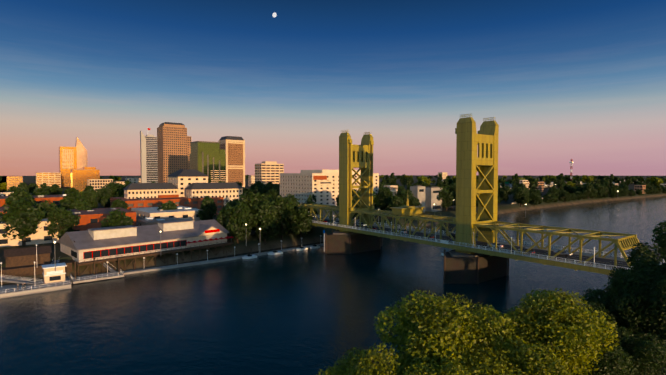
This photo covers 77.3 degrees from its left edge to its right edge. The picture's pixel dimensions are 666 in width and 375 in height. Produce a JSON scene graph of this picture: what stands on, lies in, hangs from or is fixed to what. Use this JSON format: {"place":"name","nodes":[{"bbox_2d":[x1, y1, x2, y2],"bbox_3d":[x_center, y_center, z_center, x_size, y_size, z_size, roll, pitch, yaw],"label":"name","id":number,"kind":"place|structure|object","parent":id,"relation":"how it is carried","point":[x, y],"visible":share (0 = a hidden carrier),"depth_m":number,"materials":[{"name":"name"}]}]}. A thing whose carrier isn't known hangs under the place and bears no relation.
{"place":"outdoors","nodes":[
{"label":"outdoors","id":0,"kind":"place"},
{"bbox_2d":[0,196,665,374],"bbox_3d":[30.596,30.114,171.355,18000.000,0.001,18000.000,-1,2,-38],"label":"river water","id":1,"kind":"structure","parent":0,"point":[309,311],"depth_m":114.67,"materials":[{"name":"teal liquid"}]},
{"bbox_2d":[0,175,665,374],"bbox_3d":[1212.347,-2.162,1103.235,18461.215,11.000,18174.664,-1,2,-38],"label":"ground","id":2,"kind":"structure","parent":0,"point":[253,240],"depth_m":207.35,"materials":[{"name":"green plant"}]},
{"bbox_2d":[0,182,6,190],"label":"tree","id":3,"kind":"object","parent":2,"relation":"on","point":[3,186],"visible":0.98,"depth_m":702.48,"materials":[{"name":"green plant"}]},
{"bbox_2d":[6,186,18,191],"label":"tree","id":4,"kind":"object","parent":2,"relation":"on","point":[12,188],"visible":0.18,"depth_m":388.69,"materials":[{"name":"green plant"}]},
{"bbox_2d":[2,188,35,206],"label":"tree","id":5,"kind":"object","parent":2,"relation":"on","point":[18,194],"visible":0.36,"depth_m":247.14,"materials":[{"name":"green plant"}]},
{"bbox_2d":[18,182,27,190],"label":"tree","id":6,"kind":"object","parent":2,"relation":"on","point":[24,185],"visible":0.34,"depth_m":489.86,"materials":[{"name":"green plant"}]},
{"bbox_2d":[0,197,46,244],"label":"tree","id":7,"kind":"object","parent":2,"relation":"on","point":[23,216],"visible":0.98,"depth_m":169.51,"materials":[{"name":"green plant"}]},
{"bbox_2d":[27,183,38,192],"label":"tree","id":8,"kind":"object","parent":2,"relation":"on","point":[31,188],"visible":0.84,"depth_m":589.39,"materials":[{"name":"green plant"}]},
{"bbox_2d":[32,188,49,195],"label":"tree","id":9,"kind":"object","parent":2,"relation":"on","point":[41,191],"visible":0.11,"depth_m":289.31,"materials":[{"name":"green plant"}]},
{"bbox_2d":[34,186,52,194],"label":"tree","id":10,"kind":"object","parent":2,"relation":"on","point":[48,188],"visible":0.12,"depth_m":343.35,"materials":[{"name":"green plant"}]},
{"bbox_2d":[33,200,60,218],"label":"tree","id":11,"kind":"object","parent":2,"relation":"on","point":[47,207],"visible":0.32,"depth_m":190.66,"materials":[{"name":"green plant"}]},
{"bbox_2d":[50,184,62,194],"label":"tree","id":12,"kind":"object","parent":2,"relation":"on","point":[57,190],"visible":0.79,"depth_m":467.27,"materials":[{"name":"green plant"}]},
{"bbox_2d":[45,207,80,237],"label":"tree","id":13,"kind":"object","parent":2,"relation":"on","point":[62,218],"visible":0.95,"depth_m":179.91,"materials":[{"name":"green plant"}]},
{"bbox_2d":[61,187,78,194],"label":"tree","id":14,"kind":"object","parent":2,"relation":"on","point":[70,191],"visible":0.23,"depth_m":348.81,"materials":[{"name":"green plant"}]},
{"bbox_2d":[57,192,92,209],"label":"tree","id":15,"kind":"object","parent":2,"relation":"on","point":[73,201],"visible":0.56,"depth_m":243.32,"materials":[{"name":"green plant"}]},
{"bbox_2d":[77,205,91,209],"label":"tree","id":16,"kind":"object","parent":2,"relation":"on","point":[84,208],"visible":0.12,"depth_m":222.58,"materials":[{"name":"green plant"}]},
{"bbox_2d":[80,189,98,208],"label":"tree","id":17,"kind":"object","parent":2,"relation":"on","point":[90,196],"visible":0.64,"depth_m":286.59,"materials":[{"name":"green plant"}]},
{"bbox_2d":[83,185,95,191],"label":"tree","id":18,"kind":"object","parent":2,"relation":"on","point":[87,188],"visible":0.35,"depth_m":501.46,"materials":[{"name":"green plant"}]},
{"bbox_2d":[95,187,104,203],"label":"tree","id":19,"kind":"object","parent":2,"relation":"on","point":[99,192],"visible":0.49,"depth_m":386.01,"materials":[{"name":"green plant"}]},
{"bbox_2d":[100,193,110,207],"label":"tree","id":20,"kind":"object","parent":2,"relation":"on","point":[105,201],"visible":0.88,"depth_m":340.45,"materials":[{"name":"green plant"}]},
{"bbox_2d":[101,182,121,196],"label":"tree","id":21,"kind":"object","parent":2,"relation":"on","point":[113,187],"visible":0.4,"depth_m":375.35,"materials":[{"name":"green plant"}]},
{"bbox_2d":[101,209,133,227],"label":"tree","id":22,"kind":"object","parent":2,"relation":"on","point":[114,218],"visible":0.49,"depth_m":169.83,"materials":[{"name":"green plant"}]},
{"bbox_2d":[110,199,128,208],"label":"tree","id":23,"kind":"object","parent":2,"relation":"on","point":[118,203],"visible":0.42,"depth_m":259.94,"materials":[{"name":"green plant"}]},
{"bbox_2d":[116,184,125,196],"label":"tree","id":24,"kind":"object","parent":2,"relation":"on","point":[120,192],"visible":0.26,"depth_m":347.25,"materials":[{"name":"green plant"}]},
{"bbox_2d":[57,219,233,275],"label":"waterfront building","id":25,"kind":"structure","parent":2,"relation":"on","point":[103,245],"depth_m":159.60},
{"bbox_2d":[0,235,326,298],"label":"waterfront docks","id":26,"kind":"object","parent":2,"relation":"on","point":[29,261],"visible":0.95,"depth_m":137.43,"materials":[{"name":"white paint"}]},
{"bbox_2d":[157,200,177,209],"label":"tree","id":27,"kind":"object","parent":2,"relation":"on","point":[169,205],"visible":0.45,"depth_m":242.21,"materials":[{"name":"green plant"}]},
{"bbox_2d":[197,196,216,219],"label":"tree","id":28,"kind":"object","parent":2,"relation":"on","point":[207,210],"visible":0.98,"depth_m":231.53,"materials":[{"name":"green plant"}]},
{"bbox_2d":[216,204,230,235],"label":"tree","id":29,"kind":"object","parent":2,"relation":"on","point":[221,218],"visible":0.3,"depth_m":193.87,"materials":[{"name":"green plant"}]},
{"bbox_2d":[222,199,239,210],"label":"tree","id":30,"kind":"object","parent":2,"relation":"on","point":[233,203],"visible":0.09,"depth_m":205.66,"materials":[{"name":"green plant"}]},
{"bbox_2d":[223,202,251,243],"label":"tree","id":31,"kind":"object","parent":2,"relation":"on","point":[236,215],"visible":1,"depth_m":188.44,"materials":[{"name":"green plant"}]},
{"bbox_2d":[242,187,253,193],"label":"tree","id":32,"kind":"object","parent":2,"relation":"on","point":[245,189],"visible":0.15,"depth_m":344.70,"materials":[{"name":"green plant"}]},
{"bbox_2d":[235,191,261,231],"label":"tree","id":33,"kind":"object","parent":2,"relation":"on","point":[249,199],"visible":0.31,"depth_m":199.31,"materials":[{"name":"green plant"}]},
{"bbox_2d":[254,183,268,194],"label":"tree","id":34,"kind":"object","parent":2,"relation":"on","point":[261,188],"visible":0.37,"depth_m":382.25,"materials":[{"name":"green plant"}]},
{"bbox_2d":[254,192,273,206],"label":"tree","id":35,"kind":"object","parent":2,"relation":"on","point":[262,198],"visible":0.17,"depth_m":208.52,"materials":[{"name":"green plant"}]},
{"bbox_2d":[250,201,280,244],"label":"tree","id":36,"kind":"object","parent":2,"relation":"on","point":[267,217],"visible":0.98,"depth_m":195.50,"materials":[{"name":"green plant"}]},
{"bbox_2d":[266,181,277,190],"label":"tree","id":37,"kind":"object","parent":2,"relation":"on","point":[270,184],"visible":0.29,"depth_m":452.87,"materials":[{"name":"green plant"}]},
{"bbox_2d":[266,189,279,199],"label":"tree","id":38,"kind":"object","parent":2,"relation":"on","point":[272,192],"visible":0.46,"depth_m":343.38,"materials":[{"name":"green plant"}]},
{"bbox_2d":[271,195,298,239],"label":"tree","id":39,"kind":"object","parent":2,"relation":"on","point":[287,214],"visible":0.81,"depth_m":204.03,"materials":[{"name":"green plant"}]},
{"bbox_2d":[275,194,299,229],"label":"tree","id":40,"kind":"object","parent":2,"relation":"on","point":[293,199],"visible":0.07,"depth_m":214.28,"materials":[{"name":"green plant"}]},
{"bbox_2d":[290,205,312,240],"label":"tree","id":41,"kind":"object","parent":2,"relation":"on","point":[302,226],"visible":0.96,"depth_m":206.81,"materials":[{"name":"green plant"}]},
{"bbox_2d":[303,200,319,215],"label":"tree","id":42,"kind":"object","parent":2,"relation":"on","point":[312,202],"visible":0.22,"depth_m":257.13,"materials":[{"name":"green plant"}]},
{"bbox_2d":[0,122,665,246],"bbox_3d":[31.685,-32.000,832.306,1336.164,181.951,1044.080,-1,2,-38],"label":"city buildings","id":43,"kind":"structure","parent":2,"relation":"on","point":[182,171],"depth_m":331.21,"materials":[{"name":"beige paint"}]},
{"bbox_2d":[54,159,633,270],"bbox_3d":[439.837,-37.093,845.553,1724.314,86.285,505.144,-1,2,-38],"label":"street furniture","id":44,"kind":"object","parent":2,"relation":"on","point":[545,185],"visible":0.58,"depth_m":726.04,"materials":[{"name":"grey metal"}]},
{"bbox_2d":[316,347,380,374],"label":"tree","id":45,"kind":"object","parent":2,"relation":"on","point":[339,368],"visible":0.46,"depth_m":52.35,"materials":[{"name":"green plant"}]},
{"bbox_2d":[338,189,359,219],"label":"tree","id":46,"kind":"object","parent":2,"relation":"on","point":[356,198],"visible":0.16,"depth_m":256.02,"materials":[{"name":"green plant"}]},
{"bbox_2d":[356,191,380,212],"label":"tree","id":47,"kind":"object","parent":2,"relation":"on","point":[376,202],"visible":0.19,"depth_m":263.86,"materials":[{"name":"green plant"}]},
{"bbox_2d":[376,186,391,198],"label":"tree","id":48,"kind":"object","parent":2,"relation":"on","point":[382,188],"visible":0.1,"depth_m":332.09,"materials":[{"name":"green plant"}]},
{"bbox_2d":[379,188,393,217],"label":"tree","id":49,"kind":"object","parent":2,"relation":"on","point":[385,198],"visible":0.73,"depth_m":282.18,"materials":[{"name":"green plant"}]},
{"bbox_2d":[390,173,394,184],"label":"tree","id":50,"kind":"object","parent":2,"relation":"on","point":[392,179],"visible":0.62,"depth_m":674.15,"materials":[{"name":"green plant"}]},
{"bbox_2d":[343,342,446,374],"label":"tree","id":51,"kind":"object","parent":2,"relation":"on","point":[383,366],"visible":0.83,"depth_m":46.12,"materials":[{"name":"green plant"}]},
{"bbox_2d":[385,196,405,218],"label":"tree","id":52,"kind":"object","parent":2,"relation":"on","point":[396,201],"visible":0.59,"depth_m":273.04,"materials":[{"name":"green plant"}]},
{"bbox_2d":[392,190,412,205],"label":"tree","id":53,"kind":"object","parent":2,"relation":"on","point":[402,194],"visible":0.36,"depth_m":289.21,"materials":[{"name":"green plant"}]},
{"bbox_2d":[405,177,411,185],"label":"tree","id":54,"kind":"object","parent":2,"relation":"on","point":[408,181],"visible":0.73,"depth_m":778.18,"materials":[{"name":"green plant"}]},
{"bbox_2d":[405,196,421,206],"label":"tree","id":55,"kind":"object","parent":2,"relation":"on","point":[414,201],"visible":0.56,"depth_m":286.47,"materials":[{"name":"green plant"}]},
{"bbox_2d":[417,176,432,184],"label":"tree","id":56,"kind":"object","parent":2,"relation":"on","point":[426,180],"visible":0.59,"depth_m":875.27,"materials":[{"name":"green plant"}]},
{"bbox_2d":[420,181,430,187],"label":"tree","id":57,"kind":"object","parent":2,"relation":"on","point":[423,183],"visible":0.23,"depth_m":508.47,"materials":[{"name":"green plant"}]},
{"bbox_2d":[373,289,502,374],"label":"tree","id":58,"kind":"object","parent":2,"relation":"on","point":[427,321],"visible":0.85,"depth_m":50.10,"materials":[{"name":"green plant"}]},
{"bbox_2d":[437,187,452,207],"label":"tree","id":59,"kind":"object","parent":2,"relation":"on","point":[444,193],"visible":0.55,"depth_m":331.96,"materials":[{"name":"green plant"}]},
{"bbox_2d":[442,194,453,210],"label":"tree","id":60,"kind":"object","parent":2,"relation":"on","point":[450,202],"visible":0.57,"depth_m":332.89,"materials":[{"name":"green plant"}]},
{"bbox_2d":[448,184,455,192],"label":"tree","id":61,"kind":"object","parent":2,"relation":"on","point":[452,187],"visible":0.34,"depth_m":459.03,"materials":[{"name":"green plant"}]},
{"bbox_2d":[448,191,455,207],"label":"tree","id":62,"kind":"object","parent":2,"relation":"on","point":[454,194],"visible":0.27,"depth_m":358.22,"materials":[{"name":"green plant"}]},
{"bbox_2d":[409,334,506,374],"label":"tree","id":63,"kind":"object","parent":2,"relation":"on","point":[455,368],"visible":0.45,"depth_m":44.05,"materials":[{"name":"green plant"}]},
{"bbox_2d":[298,114,645,274],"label":"bridge","id":64,"kind":"structure","parent":2,"relation":"on","point":[468,220],"depth_m":145.14,"materials":[{"name":"yellow metal"}]},
{"bbox_2d":[500,185,511,201],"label":"tree","id":65,"kind":"object","parent":2,"relation":"on","point":[506,192],"visible":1,"depth_m":442.97,"materials":[{"name":"green plant"}]},
{"bbox_2d":[511,180,515,191],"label":"tree","id":66,"kind":"object","parent":2,"relation":"on","point":[513,185],"visible":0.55,"depth_m":594.64,"materials":[{"name":"green plant"}]},
{"bbox_2d":[462,302,569,374],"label":"tree","id":67,"kind":"object","parent":2,"relation":"on","point":[511,336],"visible":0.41,"depth_m":50.22,"materials":[{"name":"green plant"}]},
{"bbox_2d":[514,174,518,184],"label":"tree","id":68,"kind":"object","parent":2,"relation":"on","point":[516,177],"visible":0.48,"depth_m":643.45,"materials":[{"name":"green plant"}]},
{"bbox_2d":[467,336,570,374],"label":"tree","id":69,"kind":"object","parent":2,"relation":"on","point":[546,363],"visible":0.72,"depth_m":45.26,"materials":[{"name":"green plant"}]},
{"bbox_2d":[512,187,530,206],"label":"tree","id":70,"kind":"object","parent":2,"relation":"on","point":[517,193],"visible":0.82,"depth_m":379.90,"materials":[{"name":"green plant"}]},
{"bbox_2d":[514,183,528,204],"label":"tree","id":71,"kind":"object","parent":2,"relation":"on","point":[521,185],"visible":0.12,"depth_m":407.56,"materials":[{"name":"green plant"}]},
{"bbox_2d":[520,188,529,206],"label":"tree","id":72,"kind":"object","parent":2,"relation":"on","point":[524,196],"visible":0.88,"depth_m":378.64,"materials":[{"name":"green plant"}]},
{"bbox_2d":[528,178,537,188],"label":"tree","id":73,"kind":"object","parent":2,"relation":"on","point":[533,184],"visible":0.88,"depth_m":610.63,"materials":[{"name":"green plant"}]},
{"bbox_2d":[529,192,541,206],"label":"tree","id":74,"kind":"object","parent":2,"relation":"on","point":[534,198],"visible":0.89,"depth_m":428.42,"materials":[{"name":"green plant"}]},
{"bbox_2d":[542,192,553,202],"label":"tree","id":75,"kind":"object","parent":2,"relation":"on","point":[548,197],"visible":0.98,"depth_m":453.03,"materials":[{"name":"green plant"}]},
{"bbox_2d":[546,178,550,187],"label":"tree","id":76,"kind":"object","parent":2,"relation":"on","point":[548,181],"visible":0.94,"depth_m":906.28,"materials":[{"name":"green plant"}]},
{"bbox_2d":[548,186,558,198],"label":"tree","id":77,"kind":"object","parent":2,"relation":"on","point":[553,190],"visible":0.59,"depth_m":470.83,"materials":[{"name":"green plant"}]},
{"bbox_2d":[552,193,557,202],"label":"tree","id":78,"kind":"object","parent":2,"relation":"on","point":[554,198],"visible":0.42,"depth_m":462.53,"materials":[{"name":"green plant"}]},
{"bbox_2d":[496,288,618,374],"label":"tree","id":79,"kind":"object","parent":2,"relation":"on","point":[563,319],"visible":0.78,"depth_m":51.21,"materials":[{"name":"green plant"}]},
{"bbox_2d":[557,173,563,190],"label":"tree","id":80,"kind":"object","parent":2,"relation":"on","point":[561,183],"visible":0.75,"depth_m":521.95,"materials":[{"name":"green plant"}]},
{"bbox_2d":[558,190,571,202],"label":"tree","id":81,"kind":"object","parent":2,"relation":"on","point":[563,195],"visible":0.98,"depth_m":478.54,"materials":[{"name":"green plant"}]},
{"bbox_2d":[562,184,573,193],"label":"tree","id":82,"kind":"object","parent":2,"relation":"on","point":[568,188],"visible":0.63,"depth_m":549.81,"materials":[{"name":"green plant"}]},
{"bbox_2d":[563,175,574,180],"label":"tree","id":83,"kind":"object","parent":2,"relation":"on","point":[568,177],"visible":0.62,"depth_m":1521.71,"materials":[{"name":"green plant"}]},
{"bbox_2d":[571,193,576,200],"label":"tree","id":84,"kind":"object","parent":2,"relation":"on","point":[573,197],"visible":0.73,"depth_m":498.69,"materials":[{"name":"green plant"}]},
{"bbox_2d":[581,190,588,199],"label":"tree","id":85,"kind":"object","parent":2,"relation":"on","point":[584,192],"visible":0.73,"depth_m":520.30,"materials":[{"name":"green plant"}]},
{"bbox_2d":[580,175,592,182],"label":"tree","id":86,"kind":"object","parent":2,"relation":"on","point":[586,178],"visible":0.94,"depth_m":1081.44,"materials":[{"name":"green plant"}]},
{"bbox_2d":[582,184,595,198],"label":"tree","id":87,"kind":"object","parent":2,"relation":"on","point":[590,188],"visible":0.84,"depth_m":521.91,"materials":[{"name":"green plant"}]},
{"bbox_2d":[590,190,597,198],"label":"tree","id":88,"kind":"object","parent":2,"relation":"on","point":[595,193],"visible":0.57,"depth_m":534.51,"materials":[{"name":"green plant"}]},
{"bbox_2d":[559,328,638,374],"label":"tree","id":89,"kind":"object","parent":2,"relation":"on","point":[609,365],"visible":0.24,"depth_m":50.47,"materials":[{"name":"green plant"}]},
{"bbox_2d":[593,183,604,190],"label":"tree","id":90,"kind":"object","parent":2,"relation":"on","point":[597,186],"visible":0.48,"depth_m":553.95,"materials":[{"name":"green plant"}]},
{"bbox_2d":[595,190,603,198],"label":"tree","id":91,"kind":"object","parent":2,"relation":"on","point":[600,194],"visible":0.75,"depth_m":540.56,"materials":[{"name":"green plant"}]},
{"bbox_2d":[582,301,622,344],"bbox_3d":[39.911,23.853,66.351,11.046,11.979,11.557,1,2,35],"label":"tree","id":92,"kind":"object","parent":2,"relation":"on","point":[600,308],"visible":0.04,"depth_m":64.78,"materials":[{"name":"green plant"}]},
{"bbox_2d":[609,174,614,186],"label":"tree","id":93,"kind":"object","parent":2,"relation":"on","point":[611,184],"visible":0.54,"depth_m":622.26,"materials":[{"name":"green plant"}]},
{"bbox_2d":[579,288,645,340],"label":"tree","id":94,"kind":"object","parent":2,"relation":"on","point":[591,295],"visible":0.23,"depth_m":68.66,"materials":[{"name":"green plant"}]},
{"bbox_2d":[609,191,615,198],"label":"tree","id":95,"kind":"object","parent":2,"relation":"on","point":[612,194],"visible":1,"depth_m":566.66,"materials":[{"name":"green plant"}]},
{"bbox_2d":[608,186,616,193],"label":"tree","id":96,"kind":"object","parent":2,"relation":"on","point":[613,189],"visible":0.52,"depth_m":574.39,"materials":[{"name":"green plant"}]},
{"bbox_2d":[613,177,621,183],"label":"tree","id":97,"kind":"object","parent":2,"relation":"on","point":[618,179],"visible":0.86,"depth_m":1228.11,"materials":[{"name":"green plant"}]},
{"bbox_2d":[607,267,630,285],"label":"tree","id":98,"kind":"object","parent":2,"relation":"on","point":[619,269],"visible":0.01,"depth_m":77.94,"materials":[{"name":"green plant"}]},
{"bbox_2d":[616,188,624,196],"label":"tree","id":99,"kind":"object","parent":2,"relation":"on","point":[622,191],"visible":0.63,"depth_m":587.09,"materials":[{"name":"green plant"}]},
{"bbox_2d":[622,188,629,195],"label":"tree","id":100,"kind":"object","parent":2,"relation":"on","point":[626,191],"visible":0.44,"depth_m":596.99,"materials":[{"name":"green plant"}]},
{"bbox_2d":[625,177,632,183],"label":"tree","id":101,"kind":"object","parent":2,"relation":"on","point":[629,179],"visible":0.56,"depth_m":1116.42,"materials":[{"name":"green plant"}]},
{"bbox_2d":[628,189,635,196],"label":"tree","id":102,"kind":"object","parent":2,"relation":"on","point":[632,192],"visible":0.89,"depth_m":606.74,"materials":[{"name":"green plant"}]},
{"bbox_2d":[602,325,665,374],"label":"tree","id":103,"kind":"object","parent":2,"relation":"on","point":[649,355],"visible":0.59,"depth_m":53.42,"materials":[{"name":"green plant"}]},
{"bbox_2d":[603,265,665,346],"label":"tree","id":104,"kind":"object","parent":2,"relation":"on","point":[633,289],"visible":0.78,"depth_m":64.44,"materials":[{"name":"green plant"}]},
{"bbox_2d":[626,221,665,278],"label":"tree","id":105,"kind":"object","parent":2,"relation":"on","point":[650,258],"visible":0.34,"depth_m":68.90,"materials":[{"name":"green plant"}]},
{"bbox_2d":[649,186,656,193],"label":"tree","id":106,"kind":"object","parent":2,"relation":"on","point":[653,189],"visible":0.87,"depth_m":659.50,"materials":[{"name":"green plant"}]},
{"bbox_2d":[645,269,665,334],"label":"tree","id":107,"kind":"object","parent":2,"relation":"on","point":[661,290],"visible":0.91,"depth_m":60.64,"materials":[{"name":"green plant"}]},
{"bbox_2d":[649,177,663,185],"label":"tree","id":108,"kind":"object","parent":2,"relation":"on","point":[656,181],"visible":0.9,"depth_m":852.36,"materials":[{"name":"green plant"}]},
{"bbox_2d":[655,185,662,193],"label":"tree","id":109,"kind":"object","parent":2,"relation":"on","point":[659,188],"visible":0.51,"depth_m":679.39,"materials":[{"name":"green plant"}]},
{"bbox_2d":[0,0,665,175],"label":"sky","id":110,"kind":"structure","parent":0,"point":[561,81],"materials":[{"name":"blue"}]},
{"bbox_2d":[310,225,508,283],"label":"bridge piers","id":111,"kind":"structure","parent":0,"point":[466,268],"depth_m":141.20,"materials":[{"name":"concrete"}]},
{"bbox_2d":[308,212,663,270],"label":"bridge deck","id":112,"kind":"structure","parent":111,"relation":"on","point":[605,262],"depth_m":136.14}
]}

